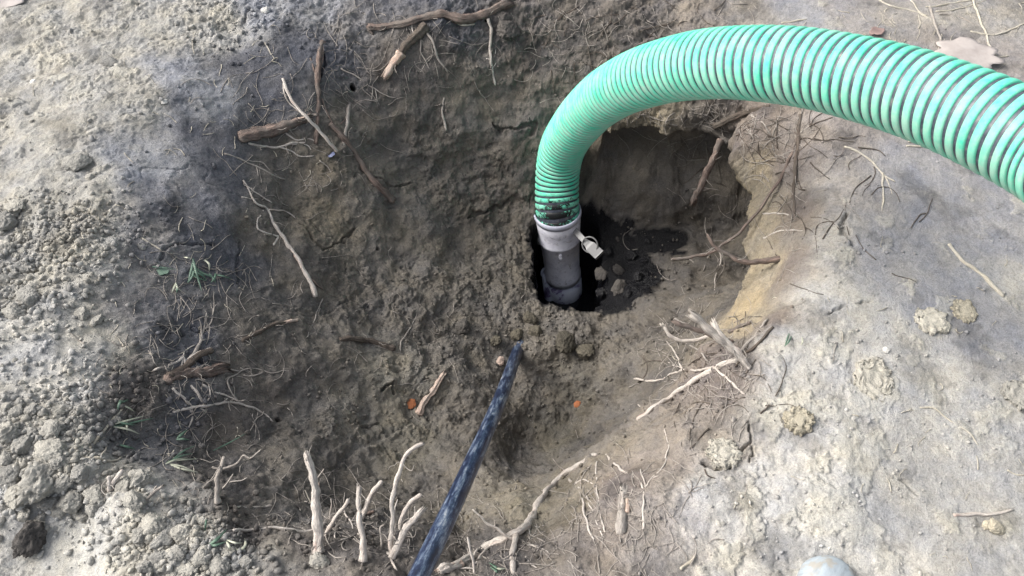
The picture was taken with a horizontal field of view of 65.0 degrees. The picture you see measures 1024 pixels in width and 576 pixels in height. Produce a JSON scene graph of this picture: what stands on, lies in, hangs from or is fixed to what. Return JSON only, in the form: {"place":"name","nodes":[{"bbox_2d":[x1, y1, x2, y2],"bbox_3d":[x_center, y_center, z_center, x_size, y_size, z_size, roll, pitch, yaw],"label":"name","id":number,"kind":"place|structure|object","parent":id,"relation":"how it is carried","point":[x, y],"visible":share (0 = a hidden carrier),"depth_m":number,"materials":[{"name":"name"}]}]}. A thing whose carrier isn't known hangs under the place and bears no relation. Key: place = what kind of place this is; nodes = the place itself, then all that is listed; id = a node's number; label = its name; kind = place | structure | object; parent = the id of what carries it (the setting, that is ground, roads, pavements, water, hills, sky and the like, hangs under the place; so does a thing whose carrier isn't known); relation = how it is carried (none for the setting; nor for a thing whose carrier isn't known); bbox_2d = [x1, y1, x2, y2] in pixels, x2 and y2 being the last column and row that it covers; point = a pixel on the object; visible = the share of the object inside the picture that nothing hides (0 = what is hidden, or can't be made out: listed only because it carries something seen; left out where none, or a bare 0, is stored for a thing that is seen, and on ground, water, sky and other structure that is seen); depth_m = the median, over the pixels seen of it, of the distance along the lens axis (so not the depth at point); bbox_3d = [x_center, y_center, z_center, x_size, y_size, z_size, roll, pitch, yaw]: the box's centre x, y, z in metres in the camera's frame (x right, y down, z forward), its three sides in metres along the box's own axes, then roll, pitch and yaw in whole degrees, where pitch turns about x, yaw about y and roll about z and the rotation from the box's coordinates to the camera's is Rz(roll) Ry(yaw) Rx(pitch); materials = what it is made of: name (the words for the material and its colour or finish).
{"place":"outdoors","nodes":[
{"label":"outdoors","id":0,"kind":"place"},
{"bbox_2d":[0,0,1023,575],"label":"ground","id":1,"kind":"structure","parent":0,"point":[464,192],"depth_m":1.86,"materials":[{"name":"soil"}]},
{"bbox_2d":[0,449,14,465],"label":"soil clod","id":2,"kind":"object","parent":1,"relation":"on","point":[6,458],"visible":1,"depth_m":1.36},
{"bbox_2d":[0,239,15,254],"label":"soil clod","id":3,"kind":"object","parent":1,"relation":"on","point":[7,244],"visible":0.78,"depth_m":1.65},
{"bbox_2d":[0,211,17,230],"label":"soil clod","id":4,"kind":"object","parent":1,"relation":"on","point":[8,220],"visible":0.98,"depth_m":1.70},
{"bbox_2d":[0,463,21,490],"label":"soil clod","id":5,"kind":"object","parent":1,"relation":"on","point":[9,475],"visible":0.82,"depth_m":1.35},
{"bbox_2d":[0,421,21,442],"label":"soil clod","id":6,"kind":"object","parent":1,"relation":"on","point":[8,429],"visible":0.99,"depth_m":1.38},
{"bbox_2d":[0,0,23,8],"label":"dead leaf","id":7,"kind":"object","parent":1,"relation":"on","point":[8,3],"visible":1,"depth_m":2.17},
{"bbox_2d":[1,301,26,319],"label":"soil clod","id":8,"kind":"object","parent":1,"relation":"on","point":[12,310],"visible":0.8,"depth_m":1.55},
{"bbox_2d":[4,482,23,509],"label":"soil clod","id":9,"kind":"object","parent":1,"relation":"on","point":[10,496],"visible":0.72,"depth_m":1.34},
{"bbox_2d":[3,198,25,213],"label":"soil clod","id":10,"kind":"object","parent":1,"relation":"on","point":[14,206],"visible":0.99,"depth_m":1.72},
{"bbox_2d":[7,405,22,417],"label":"soil clod","id":11,"kind":"object","parent":1,"relation":"on","point":[15,411],"visible":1,"depth_m":1.41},
{"bbox_2d":[10,433,33,454],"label":"soil clod","id":12,"kind":"object","parent":1,"relation":"on","point":[22,444],"visible":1,"depth_m":1.37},
{"bbox_2d":[16,507,30,521],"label":"soil clod","id":13,"kind":"object","parent":1,"relation":"on","point":[23,514],"visible":1,"depth_m":1.34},
{"bbox_2d":[15,284,38,309],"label":"soil clod","id":14,"kind":"object","parent":1,"relation":"on","point":[27,295],"visible":0.98,"depth_m":1.57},
{"bbox_2d":[11,520,46,558],"bbox_3d":[-0.801,0.418,1.335,0.051,0.042,0.068,19,76,-6],"label":"soil clod","id":15,"kind":"object","parent":1,"relation":"on","point":[29,540],"visible":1,"depth_m":1.32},
{"bbox_2d":[15,460,58,505],"bbox_3d":[-0.796,0.331,1.351,0.063,0.059,0.087,1,45,4],"label":"soil clod","id":16,"kind":"object","parent":1,"relation":"on","point":[35,484],"visible":0.97,"depth_m":1.33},
{"bbox_2d":[36,496,59,509],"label":"soil clod","id":17,"kind":"object","parent":1,"relation":"on","point":[48,503],"visible":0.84,"depth_m":1.35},
{"bbox_2d":[38,418,60,438],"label":"soil clod","id":18,"kind":"object","parent":1,"relation":"on","point":[52,426],"visible":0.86,"depth_m":1.40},
{"bbox_2d":[32,438,68,463],"bbox_3d":[-0.788,0.283,1.376,0.059,0.033,0.049,1,55,0],"label":"soil clod","id":19,"kind":"object","parent":1,"relation":"on","point":[46,450],"visible":0.92,"depth_m":1.37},
{"bbox_2d":[49,455,65,470],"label":"soil clod","id":20,"kind":"object","parent":1,"relation":"on","point":[56,463],"visible":1,"depth_m":1.35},
{"bbox_2d":[53,472,73,493],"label":"soil clod","id":21,"kind":"object","parent":1,"relation":"on","point":[60,485],"visible":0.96,"depth_m":1.35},
{"bbox_2d":[56,488,83,513],"bbox_3d":[-0.744,0.360,1.359,0.048,0.039,0.044,5,36,22],"label":"soil clod","id":22,"kind":"object","parent":1,"relation":"on","point":[70,501],"visible":0.94,"depth_m":1.35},
{"bbox_2d":[61,151,92,171],"bbox_3d":[-0.982,-0.284,1.810,0.056,0.024,0.061,18,57,12],"label":"soil clod","id":23,"kind":"object","parent":1,"relation":"on","point":[76,161],"visible":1,"depth_m":1.80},
{"bbox_2d":[70,464,90,482],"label":"soil clod","id":24,"kind":"object","parent":1,"relation":"on","point":[79,473],"visible":1,"depth_m":1.35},
{"bbox_2d":[73,306,89,320],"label":"soil clod","id":25,"kind":"object","parent":1,"relation":"on","point":[82,313],"visible":1,"depth_m":1.59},
{"bbox_2d":[82,484,105,507],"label":"soil clod","id":26,"kind":"object","parent":1,"relation":"on","point":[94,495],"visible":0.97,"depth_m":1.35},
{"bbox_2d":[99,55,117,66],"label":"soil clod","id":27,"kind":"object","parent":1,"relation":"on","point":[107,60],"visible":1,"depth_m":2.01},
{"bbox_2d":[94,469,123,501],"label":"tree root","id":28,"kind":"object","parent":1,"relation":"on","point":[110,484],"visible":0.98,"depth_m":1.36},
{"bbox_2d":[114,475,129,492],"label":"soil clod","id":29,"kind":"object","parent":1,"relation":"on","point":[122,484],"visible":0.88,"depth_m":1.36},
{"bbox_2d":[113,399,152,448],"bbox_3d":[-0.710,0.251,1.493,0.055,0.058,0.099,0,55,0],"label":"grass tuft","id":30,"kind":"object","parent":1,"relation":"on","point":[124,422],"visible":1,"depth_m":1.48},
{"bbox_2d":[122,489,146,513],"bbox_3d":[-0.629,0.354,1.339,0.045,0.032,0.032,22,58,15],"label":"soil clod","id":31,"kind":"object","parent":1,"relation":"on","point":[135,501],"visible":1,"depth_m":1.33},
{"bbox_2d":[131,527,144,543],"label":"soil clod","id":32,"kind":"object","parent":1,"relation":"on","point":[137,535],"visible":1,"depth_m":1.31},
{"bbox_2d":[128,468,154,490],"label":"soil clod","id":33,"kind":"object","parent":1,"relation":"on","point":[141,477],"visible":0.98,"depth_m":1.37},
{"bbox_2d":[135,559,152,573],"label":"soil clod","id":34,"kind":"object","parent":1,"relation":"on","point":[142,566],"visible":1,"depth_m":1.29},
{"bbox_2d":[137,512,166,540],"bbox_3d":[-0.596,0.396,1.329,0.046,0.032,0.047,37,68,20],"label":"soil clod","id":35,"kind":"object","parent":1,"relation":"on","point":[151,523],"visible":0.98,"depth_m":1.32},
{"bbox_2d":[148,549,167,573],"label":"soil clod","id":36,"kind":"object","parent":1,"relation":"on","point":[155,558],"visible":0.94,"depth_m":1.29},
{"bbox_2d":[149,523,173,552],"bbox_3d":[-0.570,0.412,1.325,0.041,0.028,0.061,47,49,7],"label":"soil clod","id":37,"kind":"object","parent":1,"relation":"on","point":[163,538],"visible":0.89,"depth_m":1.31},
{"bbox_2d":[0,0,340,575],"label":"dry soil crumbs","id":38,"kind":"object","parent":1,"relation":"on","point":[131,551],"visible":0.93,"depth_m":1.48,"materials":[{"name":"soil"}]},
{"bbox_2d":[167,544,186,561],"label":"soil clod","id":39,"kind":"object","parent":1,"relation":"on","point":[179,551],"visible":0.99,"depth_m":1.29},
{"bbox_2d":[170,523,191,543],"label":"soil clod","id":40,"kind":"object","parent":1,"relation":"on","point":[179,532],"visible":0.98,"depth_m":1.32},
{"bbox_2d":[153,304,216,370],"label":"tree root","id":41,"kind":"object","parent":1,"relation":"on","point":[196,349],"visible":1,"depth_m":1.70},
{"bbox_2d":[174,560,199,575],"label":"soil clod","id":42,"kind":"object","parent":1,"relation":"on","point":[187,569],"visible":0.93,"depth_m":1.29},
{"bbox_2d":[152,257,230,292],"bbox_3d":[-0.703,-0.026,1.779,0.082,0.113,0.129,37,63,23],"label":"grass tuft","id":43,"kind":"object","parent":1,"relation":"on","point":[161,270],"visible":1,"depth_m":1.77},
{"bbox_2d":[162,347,233,384],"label":"tree root","id":44,"kind":"object","parent":1,"relation":"on","point":[183,371],"visible":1,"depth_m":1.65,"materials":[{"name":"brown plant"}]},
{"bbox_2d":[191,545,209,567],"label":"soil clod","id":45,"kind":"object","parent":1,"relation":"on","point":[197,560],"visible":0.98,"depth_m":1.29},
{"bbox_2d":[165,433,245,471],"bbox_3d":[-0.592,0.311,1.562,0.056,0.153,0.147,10,56,7],"label":"grass tuft","id":46,"kind":"object","parent":1,"relation":"on","point":[176,458],"visible":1,"depth_m":1.49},
{"bbox_2d":[209,555,230,575],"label":"soil clod","id":47,"kind":"object","parent":1,"relation":"on","point":[218,564],"visible":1,"depth_m":1.29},
{"bbox_2d":[172,384,272,429],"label":"tree root","id":48,"kind":"object","parent":1,"relation":"on","point":[195,390],"visible":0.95,"depth_m":1.62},
{"bbox_2d":[204,520,246,550],"bbox_3d":[-0.485,0.415,1.333,0.096,0.040,0.042,22,58,15],"label":"grass tuft","id":49,"kind":"object","parent":1,"relation":"on","point":[216,539],"visible":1,"depth_m":1.32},
{"bbox_2d":[197,449,261,504],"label":"tree root","id":50,"kind":"object","parent":1,"relation":"on","point":[217,488],"visible":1,"depth_m":1.39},
{"bbox_2d":[227,368,285,401],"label":"tree root","id":51,"kind":"object","parent":1,"relation":"on","point":[228,378],"visible":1,"depth_m":1.73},
{"bbox_2d":[241,319,298,342],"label":"tree root","id":52,"kind":"object","parent":1,"relation":"on","point":[260,331],"visible":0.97,"depth_m":1.81,"materials":[{"name":"brown plant"}]},
{"bbox_2d":[238,112,316,142],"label":"tree root","id":53,"kind":"object","parent":1,"relation":"on","point":[258,133],"visible":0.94,"depth_m":2.06,"materials":[{"name":"brown plant"}]},
{"bbox_2d":[232,522,326,532],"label":"tree root","id":54,"kind":"object","parent":1,"relation":"on","point":[270,527],"visible":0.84,"depth_m":1.40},
{"bbox_2d":[241,180,322,297],"bbox_3d":[-0.561,-0.125,1.989,0.105,0.176,0.303,-27,59,-18],"label":"tree root","id":55,"kind":"object","parent":1,"relation":"on","point":[310,280],"visible":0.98,"depth_m":1.99,"materials":[{"name":"beige plant"}]},
{"bbox_2d":[248,133,331,183],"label":"tree root","id":56,"kind":"object","parent":1,"relation":"on","point":[296,142],"visible":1,"depth_m":2.08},
{"bbox_2d":[280,78,337,151],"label":"tree root","id":57,"kind":"object","parent":1,"relation":"on","point":[306,116],"visible":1,"depth_m":2.08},
{"bbox_2d":[310,40,326,144],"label":"tree root","id":58,"kind":"object","parent":1,"relation":"on","point":[319,58],"visible":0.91,"depth_m":2.12,"materials":[{"name":"brown plant"}]},
{"bbox_2d":[309,552,329,568],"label":"pebble","id":59,"kind":"object","parent":1,"relation":"on","point":[318,560],"visible":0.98,"depth_m":1.32,"materials":[{"name":"grey stone"}]},
{"bbox_2d":[302,445,344,554],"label":"tree root","id":60,"kind":"object","parent":1,"relation":"on","point":[317,526],"visible":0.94,"depth_m":1.34,"materials":[{"name":"wood"}]},
{"bbox_2d":[323,492,357,551],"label":"tree root","id":61,"kind":"object","parent":1,"relation":"on","point":[335,517],"visible":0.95,"depth_m":1.41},
{"bbox_2d":[342,87,352,152],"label":"tree root","id":62,"kind":"object","parent":1,"relation":"on","point":[347,120],"visible":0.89,"depth_m":2.16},
{"bbox_2d":[322,99,395,202],"bbox_3d":[-0.419,-0.364,2.178,0.074,0.238,0.241,-33,61,-21],"label":"tree root","id":63,"kind":"object","parent":1,"relation":"on","point":[383,190],"visible":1,"depth_m":2.17,"materials":[{"name":"brown plant"}]},
{"bbox_2d":[350,480,382,568],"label":"tree root","id":64,"kind":"object","parent":1,"relation":"on","point":[362,513],"visible":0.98,"depth_m":1.32,"materials":[{"name":"beige plant"}]},
{"bbox_2d":[339,314,416,351],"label":"tree root","id":65,"kind":"object","parent":1,"relation":"on","point":[385,345],"visible":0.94,"depth_m":2.00,"materials":[{"name":"brown plant"}]},
{"bbox_2d":[369,442,424,553],"bbox_3d":[-0.197,0.407,1.524,0.100,0.450,0.271,0,55,0],"label":"tree root","id":66,"kind":"object","parent":1,"relation":"on","point":[394,492],"visible":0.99,"depth_m":1.35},
{"bbox_2d":[381,22,428,79],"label":"tree root","id":67,"kind":"object","parent":1,"relation":"on","point":[421,30],"visible":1,"depth_m":2.17,"materials":[{"name":"brown plant"}]},
{"bbox_2d":[384,493,427,559],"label":"tree root","id":68,"kind":"object","parent":1,"relation":"on","point":[404,529],"visible":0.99,"depth_m":1.35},
{"bbox_2d":[415,370,446,415],"bbox_3d":[-0.200,0.258,1.997,0.023,0.021,0.139,21,58,14],"label":"wood splinter","id":69,"kind":"object","parent":1,"relation":"on","point":[419,411],"visible":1,"depth_m":1.99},
{"bbox_2d":[366,0,514,34],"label":"tree root","id":70,"kind":"object","parent":1,"relation":"on","point":[468,19],"visible":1,"depth_m":2.18,"materials":[{"name":"brown plant"}]},
{"bbox_2d":[455,318,470,333],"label":"soil clod","id":71,"kind":"object","parent":1,"relation":"on","point":[462,325],"visible":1,"depth_m":2.16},
{"bbox_2d":[70,0,859,575],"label":"hair roots","id":72,"kind":"object","parent":1,"relation":"on","point":[346,538],"visible":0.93,"depth_m":1.68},
{"bbox_2d":[407,339,523,575],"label":"plastic pipe","id":73,"kind":"object","parent":1,"relation":"on","point":[430,552],"visible":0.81,"depth_m":1.37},
{"bbox_2d":[486,18,495,85],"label":"tree root","id":74,"kind":"object","parent":1,"relation":"on","point":[490,39],"visible":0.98,"depth_m":2.22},
{"bbox_2d":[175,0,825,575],"bbox_3d":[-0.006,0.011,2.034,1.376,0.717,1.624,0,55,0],"label":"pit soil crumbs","id":75,"kind":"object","parent":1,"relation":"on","point":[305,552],"visible":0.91,"depth_m":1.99,"materials":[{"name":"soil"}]},
{"bbox_2d":[496,20,519,41],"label":"soil clod","id":76,"kind":"object","parent":1,"relation":"on","point":[508,30],"visible":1,"depth_m":2.19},
{"bbox_2d":[434,453,597,573],"bbox_3d":[0.029,0.431,1.543,0.130,0.287,0.428,29,60,19],"label":"tree root","id":77,"kind":"object","parent":1,"relation":"on","point":[458,564],"visible":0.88,"depth_m":1.45,"materials":[{"name":"brown wood"}]},
{"bbox_2d":[15,2,1023,570],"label":"straw bits","id":78,"kind":"object","parent":1,"relation":"on","point":[307,178],"visible":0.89,"depth_m":1.76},
{"bbox_2d":[523,311,537,324],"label":"clay clod","id":79,"kind":"object","parent":1,"relation":"on","point":[529,317],"visible":1,"depth_m":2.24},
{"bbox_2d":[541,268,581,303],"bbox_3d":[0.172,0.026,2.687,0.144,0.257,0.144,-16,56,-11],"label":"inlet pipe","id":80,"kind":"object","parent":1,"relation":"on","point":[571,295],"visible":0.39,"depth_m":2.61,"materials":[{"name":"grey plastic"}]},
{"bbox_2d":[534,25,1023,289],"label":"suction hose","id":81,"kind":"object","parent":80,"relation":"attached to","point":[967,114],"visible":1,"depth_m":1.31,"materials":[{"name":"green plastic"}]},
{"bbox_2d":[537,280,594,311],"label":"black water","id":82,"kind":"structure","parent":1,"relation":"in","point":[584,301],"depth_m":2.64,"materials":[{"name":"black liquid"}]},
{"bbox_2d":[555,330,576,352],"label":"clay clod","id":83,"kind":"object","parent":1,"relation":"on","point":[565,341],"visible":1,"depth_m":2.20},
{"bbox_2d":[575,343,593,359],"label":"clay clod","id":84,"kind":"object","parent":1,"relation":"on","point":[585,351],"visible":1,"depth_m":2.20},
{"bbox_2d":[568,461,604,539],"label":"tree root","id":85,"kind":"object","parent":1,"relation":"on","point":[583,507],"visible":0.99,"depth_m":1.46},
{"bbox_2d":[611,279,626,295],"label":"soil clod","id":86,"kind":"object","parent":1,"relation":"on","point":[619,285],"visible":0.98,"depth_m":2.36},
{"bbox_2d":[615,482,647,535],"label":"tree root","id":87,"kind":"object","parent":1,"relation":"on","point":[621,521],"visible":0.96,"depth_m":1.38,"materials":[{"name":"brown wood"}]},
{"bbox_2d":[640,458,666,529],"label":"tree root","id":88,"kind":"object","parent":1,"relation":"on","point":[643,517],"visible":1,"depth_m":1.43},
{"bbox_2d":[649,323,708,362],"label":"tree root","id":89,"kind":"object","parent":1,"relation":"on","point":[671,336],"visible":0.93,"depth_m":1.82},
{"bbox_2d":[636,357,737,420],"bbox_3d":[0.365,0.244,1.717,0.178,0.340,0.114,14,56,10],"label":"tree root","id":90,"kind":"object","parent":1,"relation":"on","point":[691,381],"visible":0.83,"depth_m":1.70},
{"bbox_2d":[634,333,745,394],"bbox_3d":[0.372,0.165,1.849,0.100,0.496,0.448,-4,55,-3],"label":"tree root","id":91,"kind":"object","parent":1,"relation":"on","point":[702,369],"visible":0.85,"depth_m":1.85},
{"bbox_2d":[671,317,733,346],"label":"tree root","id":92,"kind":"object","parent":1,"relation":"on","point":[677,322],"visible":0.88,"depth_m":1.64,"materials":[{"name":"brown plant"}]},
{"bbox_2d":[689,138,723,206],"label":"tree root","id":93,"kind":"object","parent":1,"relation":"on","point":[703,181],"visible":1,"depth_m":2.20,"materials":[{"name":"brown plant"}]},
{"bbox_2d":[685,308,750,369],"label":"tree root","id":94,"kind":"object","parent":1,"relation":"on","point":[706,327],"visible":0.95,"depth_m":1.55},
{"bbox_2d":[710,309,751,369],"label":"tree root","id":95,"kind":"object","parent":94,"relation":"on","point":[715,326],"visible":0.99,"depth_m":1.56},
{"bbox_2d":[704,437,742,470],"bbox_3d":[0.380,0.299,1.448,0.062,0.031,0.067,-26,60,-18],"label":"clay pat","id":96,"kind":"object","parent":1,"relation":"on","point":[723,453],"visible":1,"depth_m":1.44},
{"bbox_2d":[532,0,932,478],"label":"dark hair roots","id":97,"kind":"object","parent":1,"relation":"on","point":[738,362],"visible":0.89,"depth_m":1.88,"materials":[{"name":"brown plant"}]},
{"bbox_2d":[671,139,795,261],"bbox_3d":[0.540,-0.121,2.092,0.216,0.569,0.362,15,56,10],"label":"tree root","id":98,"kind":"object","parent":1,"relation":"on","point":[776,184],"visible":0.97,"depth_m":1.93,"materials":[{"name":"brown plant"}]},
{"bbox_2d":[703,217,779,289],"bbox_3d":[0.553,-0.095,2.084,0.184,0.526,0.441,10,56,7],"label":"tree root","id":99,"kind":"object","parent":1,"relation":"on","point":[774,259],"visible":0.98,"depth_m":1.81,"materials":[{"name":"brown plant"}]},
{"bbox_2d":[713,104,770,134],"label":"tree root","id":100,"kind":"object","parent":1,"relation":"on","point":[726,120],"visible":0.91,"depth_m":2.17,"materials":[{"name":"brown plant"}]},
{"bbox_2d":[727,313,773,354],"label":"tree root","id":101,"kind":"object","parent":1,"relation":"on","point":[744,346],"visible":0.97,"depth_m":1.60,"materials":[{"name":"brown plant"}]},
{"bbox_2d":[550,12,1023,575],"bbox_3d":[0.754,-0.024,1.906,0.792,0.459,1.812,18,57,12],"label":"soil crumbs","id":102,"kind":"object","parent":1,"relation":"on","point":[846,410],"visible":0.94,"depth_m":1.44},
{"bbox_2d":[784,114,808,219],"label":"tree root","id":103,"kind":"object","parent":1,"relation":"on","point":[795,164],"visible":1,"depth_m":1.90,"materials":[{"name":"brown plant"}]},
{"bbox_2d":[782,405,815,436],"bbox_3d":[0.523,0.242,1.467,0.058,0.027,0.061,7,57,7],"label":"clay pat","id":104,"kind":"object","parent":1,"relation":"on","point":[799,421],"visible":1,"depth_m":1.46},
{"bbox_2d":[797,555,854,575],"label":"stone","id":105,"kind":"object","parent":1,"relation":"on","point":[825,565],"visible":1,"depth_m":1.29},
{"bbox_2d":[844,146,894,210],"bbox_3d":[0.821,-0.253,1.812,0.068,0.008,0.200,-9,55,-6],"label":"twig","id":106,"kind":"object","parent":1,"relation":"on","point":[869,159],"visible":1,"depth_m":1.81,"materials":[{"name":"wood"}]},
{"bbox_2d":[852,357,894,401],"bbox_3d":[0.684,0.175,1.524,0.078,0.028,0.105,16,59,8],"label":"clay pat","id":107,"kind":"object","parent":1,"relation":"on","point":[872,374],"visible":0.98,"depth_m":1.52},
{"bbox_2d":[913,307,950,335],"bbox_3d":[0.836,0.067,1.600,0.075,0.022,0.065,-3,55,-2],"label":"clay pat","id":108,"kind":"object","parent":1,"relation":"on","point":[932,321],"visible":1,"depth_m":1.59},
{"bbox_2d":[950,299,977,323],"bbox_3d":[0.908,0.047,1.616,0.054,0.016,0.061,8,56,3],"label":"clay pat","id":109,"kind":"object","parent":1,"relation":"on","point":[965,311],"visible":1,"depth_m":1.61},
{"bbox_2d":[934,37,1004,68],"bbox_3d":[1.158,-0.594,2.047,0.165,0.017,0.127,0,55,0],"label":"dead leaf","id":110,"kind":"object","parent":1,"relation":"on","point":[972,51],"visible":0.91,"depth_m":2.05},
{"bbox_2d":[948,243,1004,296],"bbox_3d":[0.965,-0.038,1.672,0.016,0.016,0.152,-27,59,-17],"label":"twig","id":111,"kind":"object","parent":1,"relation":"on","point":[985,277],"visible":1,"depth_m":1.67,"materials":[{"name":"wood"}]},
{"bbox_2d":[953,508,1013,516],"bbox_3d":[0.807,0.386,1.377,0.108,0.010,0.009,-4,55,-3],"label":"twig","id":112,"kind":"object","parent":1,"relation":"on","point":[979,513],"visible":1,"depth_m":1.38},
{"bbox_2d":[987,517,1005,534],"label":"pebble","id":113,"kind":"object","parent":1,"relation":"on","point":[995,527],"visible":1,"depth_m":1.36,"materials":[{"name":"stone"}]},
{"bbox_2d":[1000,379,1023,412],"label":"clay pat","id":114,"kind":"object","parent":1,"relation":"on","point":[1012,392],"visible":1,"depth_m":1.50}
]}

